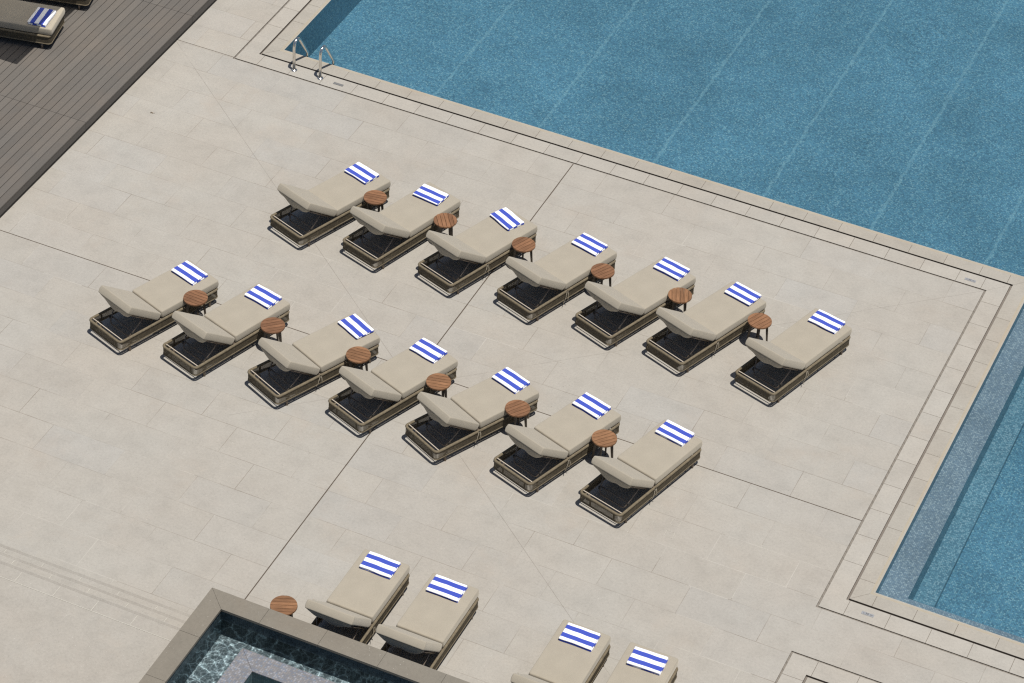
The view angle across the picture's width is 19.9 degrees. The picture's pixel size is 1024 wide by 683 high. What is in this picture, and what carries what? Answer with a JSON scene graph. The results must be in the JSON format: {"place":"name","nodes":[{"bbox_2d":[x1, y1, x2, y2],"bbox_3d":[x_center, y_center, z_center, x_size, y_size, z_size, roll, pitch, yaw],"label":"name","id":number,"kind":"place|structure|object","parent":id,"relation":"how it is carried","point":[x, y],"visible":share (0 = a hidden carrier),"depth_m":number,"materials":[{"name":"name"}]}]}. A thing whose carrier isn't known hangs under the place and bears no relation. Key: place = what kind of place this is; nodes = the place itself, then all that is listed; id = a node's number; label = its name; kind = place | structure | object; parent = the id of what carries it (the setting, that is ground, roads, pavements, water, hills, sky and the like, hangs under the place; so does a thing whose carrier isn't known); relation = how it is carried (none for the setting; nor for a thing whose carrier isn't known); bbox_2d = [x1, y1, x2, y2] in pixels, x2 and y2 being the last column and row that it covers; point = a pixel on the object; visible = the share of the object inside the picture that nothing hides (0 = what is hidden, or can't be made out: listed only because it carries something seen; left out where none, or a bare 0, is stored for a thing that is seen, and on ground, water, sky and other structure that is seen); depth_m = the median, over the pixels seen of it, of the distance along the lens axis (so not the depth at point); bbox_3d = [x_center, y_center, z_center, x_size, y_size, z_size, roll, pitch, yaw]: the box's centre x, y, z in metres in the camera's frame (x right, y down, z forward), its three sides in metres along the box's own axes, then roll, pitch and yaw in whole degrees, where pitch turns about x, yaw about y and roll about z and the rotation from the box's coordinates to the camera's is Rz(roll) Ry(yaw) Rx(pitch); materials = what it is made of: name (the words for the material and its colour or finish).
{"place":"outdoors","nodes":[
{"label":"outdoors","id":0,"kind":"place"},
{"bbox_2d":[0,0,1023,682],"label":"paving","id":1,"kind":"structure","parent":0,"point":[146,468],"depth_m":43.71,"materials":[{"name":"stone"}]},
{"bbox_2d":[0,560,180,682],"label":"platform","id":2,"kind":"structure","parent":1,"relation":"on","point":[45,638],"depth_m":39.00,"materials":[{"name":"stone"}]},
{"bbox_2d":[0,543,190,626],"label":"steps","id":3,"kind":"structure","parent":1,"relation":"on","point":[102,589],"depth_m":40.03,"materials":[{"name":"stone"}]},
{"bbox_2d":[0,550,170,640],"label":"step joints","id":4,"kind":"object","parent":3,"relation":"on","point":[82,607],"visible":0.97,"depth_m":39.48,"materials":[{"name":"tile"}]},
{"bbox_2d":[0,0,216,217],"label":"wooden deck","id":5,"kind":"structure","parent":1,"relation":"on","point":[78,78],"depth_m":49.38,"materials":[{"name":"wood"}]},
{"bbox_2d":[0,0,64,48],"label":"sun lounger","id":6,"kind":"object","parent":5,"relation":"on","point":[15,15],"visible":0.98,"depth_m":49.79,"materials":[{"name":"beige fabric"}]},
{"bbox_2d":[27,7,55,26],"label":"folded towel","id":7,"kind":"object","parent":6,"relation":"on","point":[42,17],"visible":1,"depth_m":49.75,"materials":[{"name":"white fabric"}]},
{"bbox_2d":[49,0,90,9],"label":"sun lounger","id":8,"kind":"object","parent":5,"relation":"on","point":[83,2],"visible":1,"depth_m":50.71,"materials":[{"name":"beige metal"}]},
{"bbox_2d":[89,260,218,350],"bbox_3d":[-5.471,-0.683,44.577,0.777,0.827,1.996,34,49,31],"label":"sun lounger","id":9,"kind":"object","parent":1,"relation":"on","point":[159,297],"visible":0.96,"depth_m":44.44,"materials":[{"name":"beige fabric"}]},
{"bbox_2d":[171,261,207,285],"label":"folded towel","id":10,"kind":"object","parent":9,"relation":"on","point":[190,273],"visible":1,"depth_m":44.97,"materials":[{"name":"white fabric"}]},
{"bbox_2d":[183,290,207,314],"bbox_3d":[-4.848,-0.498,44.692,0.376,0.460,0.370,20,43,18],"label":"side table","id":11,"kind":"object","parent":1,"relation":"on","point":[197,298],"visible":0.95,"depth_m":44.55,"materials":[{"name":"brown wood"}]},
{"bbox_2d":[163,283,289,376],"bbox_3d":[-4.326,-0.308,44.221,0.777,0.826,1.996,33,48,30],"label":"sun lounger","id":12,"kind":"object","parent":1,"relation":"on","point":[236,318],"visible":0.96,"depth_m":44.09,"materials":[{"name":"beige fabric"}]},
{"bbox_2d":[244,284,281,308],"bbox_3d":[-3.809,-0.690,44.654,0.491,0.053,0.346,29,46,27],"label":"folded towel","id":13,"kind":"object","parent":12,"relation":"on","point":[261,295],"visible":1,"depth_m":44.62,"materials":[{"name":"white fabric"}]},
{"bbox_2d":[260,317,284,341],"bbox_3d":[-3.634,-0.072,44.281,0.376,0.460,0.370,-10,42,-16],"label":"side table","id":14,"kind":"object","parent":1,"relation":"on","point":[272,325],"visible":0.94,"depth_m":44.14,"materials":[{"name":"brown wood"}]},
{"bbox_2d":[270,595,297,616],"bbox_3d":[-3.113,3.759,39.760,0.376,0.460,0.370,2,40,-2],"label":"side table","id":15,"kind":"object","parent":1,"relation":"on","point":[286,605],"visible":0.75,"depth_m":39.62,"materials":[{"name":"brown wood"}]},
{"bbox_2d":[139,588,469,682],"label":"spa","id":16,"kind":"object","parent":1,"relation":"on","point":[220,636],"visible":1,"depth_m":38.80,"materials":[{"name":"stone"}]},
{"bbox_2d":[247,314,379,405],"bbox_3d":[-2.961,0.153,43.781,1.996,0.826,0.813,-28,49,-32],"label":"sun lounger","id":17,"kind":"object","parent":1,"relation":"on","point":[327,347],"visible":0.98,"depth_m":43.67,"materials":[{"name":"beige fabric"}]},
{"bbox_2d":[338,314,373,338],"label":"folded towel","id":18,"kind":"object","parent":17,"relation":"on","point":[355,326],"visible":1,"depth_m":44.18,"materials":[{"name":"white fabric"}]},
{"bbox_2d":[270,162,390,246],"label":"sun lounger","id":19,"kind":"object","parent":1,"relation":"on","point":[337,195],"visible":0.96,"depth_m":46.60,"materials":[{"name":"beige fabric"}]},
{"bbox_2d":[344,162,378,184],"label":"folded towel","id":20,"kind":"object","parent":19,"relation":"on","point":[361,173],"visible":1,"depth_m":47.15,"materials":[{"name":"white fabric"}]},
{"bbox_2d":[305,549,409,643],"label":"sun lounger","id":21,"kind":"object","parent":1,"relation":"on","point":[359,598],"visible":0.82,"depth_m":39.84,"materials":[{"name":"beige fabric"}]},
{"bbox_2d":[359,551,400,578],"bbox_3d":[-1.825,3.092,40.307,0.492,0.054,0.347,19,42,17],"label":"folded towel","id":22,"kind":"object","parent":21,"relation":"on","point":[380,565],"visible":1,"depth_m":40.27,"materials":[{"name":"white fabric"}]},
{"bbox_2d":[346,346,370,370],"bbox_3d":[-2.316,0.369,43.860,0.376,0.460,0.370,15,41,13],"label":"side table","id":23,"kind":"object","parent":1,"relation":"on","point":[360,355],"visible":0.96,"depth_m":43.72,"materials":[{"name":"brown wood"}]},
{"bbox_2d":[363,190,386,211],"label":"side table","id":24,"kind":"object","parent":1,"relation":"on","point":[378,198],"visible":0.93,"depth_m":46.71,"materials":[{"name":"brown wood"}]},
{"bbox_2d":[328,339,457,433],"bbox_3d":[-1.762,0.534,43.422,1.996,0.827,0.777,-31,51,-34],"label":"sun lounger","id":25,"kind":"object","parent":1,"relation":"on","point":[399,377],"visible":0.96,"depth_m":43.30,"materials":[{"name":"beige fabric"}]},
{"bbox_2d":[410,338,446,362],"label":"folded towel","id":26,"kind":"object","parent":25,"relation":"on","point":[428,350],"visible":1,"depth_m":43.84,"materials":[{"name":"white fabric"}]},
{"bbox_2d":[343,182,460,268],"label":"sun lounger","id":27,"kind":"object","parent":1,"relation":"on","point":[410,215],"visible":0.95,"depth_m":46.27,"materials":[{"name":"beige fabric"}]},
{"bbox_2d":[413,184,448,205],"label":"folded towel","id":28,"kind":"object","parent":27,"relation":"on","point":[430,194],"visible":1,"depth_m":46.80,"materials":[{"name":"white fabric"}]},
{"bbox_2d":[376,573,478,669],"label":"sun lounger","id":29,"kind":"object","parent":1,"relation":"on","point":[429,623],"visible":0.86,"depth_m":39.55,"materials":[{"name":"beige fabric"}]},
{"bbox_2d":[426,574,467,602],"bbox_3d":[-0.895,3.391,40.026,0.488,0.053,0.343,19,42,17],"label":"folded towel","id":30,"kind":"object","parent":29,"relation":"on","point":[446,588],"visible":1,"depth_m":39.99,"materials":[{"name":"white fabric"}]},
{"bbox_2d":[426,373,450,397],"bbox_3d":[-1.103,0.768,43.481,0.376,0.460,0.370,9,40,6],"label":"side table","id":31,"kind":"object","parent":1,"relation":"on","point":[439,382],"visible":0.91,"depth_m":43.34,"materials":[{"name":"brown wood"}]},
{"bbox_2d":[433,213,456,235],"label":"side table","id":32,"kind":"object","parent":1,"relation":"on","point":[445,220],"visible":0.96,"depth_m":46.35,"materials":[{"name":"brown wood"}]},
{"bbox_2d":[405,368,538,460],"bbox_3d":[-0.566,0.959,43.011,1.996,0.826,0.813,-26,48,-31],"label":"sun lounger","id":33,"kind":"object","parent":1,"relation":"on","point":[481,404],"visible":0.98,"depth_m":42.90,"materials":[{"name":"beige fabric"}]},
{"bbox_2d":[492,367,529,393],"bbox_3d":[-0.015,0.578,43.445,0.488,0.053,0.343,33,48,30],"label":"folded towel","id":34,"kind":"object","parent":33,"relation":"on","point":[511,380],"visible":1,"depth_m":43.41,"materials":[{"name":"white fabric"}]},
{"bbox_2d":[418,207,537,293],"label":"sun lounger","id":35,"kind":"object","parent":1,"relation":"on","point":[486,240],"visible":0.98,"depth_m":45.89,"materials":[{"name":"beige fabric"}]},
{"bbox_2d":[490,207,523,230],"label":"folded towel","id":36,"kind":"object","parent":35,"relation":"on","point":[507,219],"visible":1,"depth_m":46.41,"materials":[{"name":"white fabric"}]},
{"bbox_2d":[505,400,529,427],"bbox_3d":[0.073,1.157,43.111,0.376,0.460,0.370,-20,45,-25],"label":"side table","id":37,"kind":"object","parent":1,"relation":"on","point":[516,409],"visible":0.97,"depth_m":42.97,"materials":[{"name":"brown wood"}]},
{"bbox_2d":[512,237,535,261],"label":"side table","id":38,"kind":"object","parent":1,"relation":"on","point":[523,245],"visible":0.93,"depth_m":45.97,"materials":[{"name":"brown wood"}]},
{"bbox_2d":[493,396,620,491],"bbox_3d":[0.691,1.362,42.630,0.813,0.826,1.996,33,48,30],"label":"sun lounger","id":39,"kind":"object","parent":1,"relation":"on","point":[565,432],"visible":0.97,"depth_m":42.51,"materials":[{"name":"beige fabric"}]},
{"bbox_2d":[572,392,610,418],"bbox_3d":[1.181,0.949,43.097,0.490,0.053,0.346,31,47,29],"label":"folded towel","id":40,"kind":"object","parent":39,"relation":"on","point":[591,405],"visible":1,"depth_m":43.06,"materials":[{"name":"white fabric"}]},
{"bbox_2d":[497,233,616,320],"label":"sun lounger","id":41,"kind":"object","parent":1,"relation":"on","point":[564,267],"visible":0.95,"depth_m":45.48,"materials":[{"name":"beige fabric"}]},
{"bbox_2d":[572,233,607,255],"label":"folded towel","id":42,"kind":"object","parent":41,"relation":"on","point":[591,245],"visible":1,"depth_m":46.02,"materials":[{"name":"white fabric"}]},
{"bbox_2d":[511,620,610,682],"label":"sun lounger","id":43,"kind":"object","parent":1,"relation":"on","point":[558,661],"visible":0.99,"depth_m":39.13,"materials":[{"name":"beige fabric"}]},
{"bbox_2d":[559,623,599,651],"bbox_3d":[0.918,3.997,39.447,0.490,0.053,0.346,19,42,17],"label":"folded towel","id":44,"kind":"object","parent":43,"relation":"on","point":[580,637],"visible":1,"depth_m":39.41,"materials":[{"name":"white fabric"}]},
{"bbox_2d":[591,263,614,286],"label":"side table","id":45,"kind":"object","parent":1,"relation":"on","point":[601,271],"visible":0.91,"depth_m":45.55,"materials":[{"name":"brown wood"}]},
{"bbox_2d":[591,429,616,458],"bbox_3d":[1.338,1.584,42.703,0.376,0.460,0.370,-15,44,-21],"label":"side table","id":46,"kind":"object","parent":1,"relation":"on","point":[603,438],"visible":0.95,"depth_m":42.57,"materials":[{"name":"brown wood"}]},
{"bbox_2d":[233,0,1023,682],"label":"drain channel","id":47,"kind":"object","parent":1,"relation":"on","point":[795,232],"visible":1,"depth_m":45.79,"materials":[{"name":"metal"}]},
{"bbox_2d":[575,257,695,346],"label":"sun lounger","id":48,"kind":"object","parent":1,"relation":"on","point":[645,291],"visible":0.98,"depth_m":45.10,"materials":[{"name":"beige fabric"}]},
{"bbox_2d":[653,257,689,280],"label":"folded towel","id":49,"kind":"object","parent":48,"relation":"on","point":[674,270],"visible":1,"depth_m":45.66,"materials":[{"name":"white fabric"}]},
{"bbox_2d":[579,420,702,523],"bbox_3d":[1.904,1.769,42.241,0.813,0.827,1.996,30,47,28],"label":"sun lounger","id":50,"kind":"object","parent":1,"relation":"on","point":[651,459],"visible":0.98,"depth_m":42.16,"materials":[{"name":"beige fabric"}]},
{"bbox_2d":[655,420,694,446],"bbox_3d":[2.388,1.343,42.724,0.488,0.052,0.342,27,45,25],"label":"folded towel","id":51,"kind":"object","parent":50,"relation":"on","point":[675,433],"visible":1,"depth_m":42.69,"materials":[{"name":"white fabric"}]},
{"bbox_2d":[606,642,678,682],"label":"sun lounger","id":52,"kind":"object","parent":1,"relation":"on","point":[623,672],"visible":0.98,"depth_m":39.05,"materials":[{"name":"beige fabric"}]},
{"bbox_2d":[626,646,667,674],"bbox_3d":[1.821,4.291,39.168,0.488,0.052,0.342,17,42,16],"label":"folded towel","id":53,"kind":"object","parent":52,"relation":"on","point":[647,661],"visible":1,"depth_m":39.13,"materials":[{"name":"white fabric"}]},
{"bbox_2d":[668,287,691,311],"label":"side table","id":54,"kind":"object","parent":1,"relation":"on","point":[680,295],"visible":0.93,"depth_m":45.19,"materials":[{"name":"brown wood"}]},
{"bbox_2d":[646,281,765,372],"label":"sun lounger","id":55,"kind":"object","parent":1,"relation":"on","point":[716,315],"visible":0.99,"depth_m":44.74,"materials":[{"name":"beige fabric"}]},
{"bbox_2d":[724,282,760,305],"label":"folded towel","id":56,"kind":"object","parent":55,"relation":"on","point":[742,293],"visible":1,"depth_m":45.27,"materials":[{"name":"white fabric"}]},
{"bbox_2d":[746,313,771,340],"bbox_3d":[3.798,-0.147,44.959,0.376,0.460,0.370,-28,49,-32],"label":"side table","id":57,"kind":"object","parent":1,"relation":"on","point":[758,321],"visible":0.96,"depth_m":44.82,"materials":[{"name":"brown wood"}]},
{"bbox_2d":[735,308,851,402],"bbox_3d":[4.326,0.080,44.418,0.813,0.860,1.995,32,47,29],"label":"sun lounger","id":58,"kind":"object","parent":1,"relation":"on","point":[803,343],"visible":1,"depth_m":44.34,"materials":[{"name":"beige fabric"}]},
{"bbox_2d":[808,309,844,333],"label":"folded towel","id":59,"kind":"object","parent":58,"relation":"on","point":[826,321],"visible":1,"depth_m":44.85,"materials":[{"name":"white fabric"}]},
{"bbox_2d":[236,0,1023,682],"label":"border paving","id":60,"kind":"structure","parent":0,"point":[798,668],"depth_m":45.65,"materials":[{"name":"stone"}]},
{"bbox_2d":[291,37,308,71],"bbox_3d":[-3.647,-4.819,50.248,0.112,1.156,0.586,18,42,17],"label":"pool handrail","id":61,"kind":"object","parent":60,"relation":"attached to","point":[293,69],"visible":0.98,"depth_m":49.97,"materials":[{"name":"metal"}]},
{"bbox_2d":[317,45,334,79],"bbox_3d":[-3.189,-4.668,50.104,0.112,1.156,0.586,18,42,17],"label":"pool handrail","id":62,"kind":"object","parent":60,"relation":"attached to","point":[319,77],"visible":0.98,"depth_m":49.83,"materials":[{"name":"metal"}]},
{"bbox_2d":[861,611,873,617],"bbox_3d":[4.967,3.808,40.694,0.182,0.006,0.056,18,42,17],"label":"depth plate","id":63,"kind":"object","parent":60,"relation":"on","point":[867,614],"visible":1,"depth_m":40.69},
{"bbox_2d":[285,0,1023,642],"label":"pool basin","id":64,"kind":"object","parent":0,"point":[901,118],"visible":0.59,"depth_m":51.16,"materials":[{"name":"tile"}]},
{"bbox_2d":[262,0,1023,682],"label":"pool coping","id":65,"kind":"object","parent":64,"relation":"on","point":[916,492],"visible":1,"depth_m":46.61,"materials":[{"name":"stone"}]}
]}

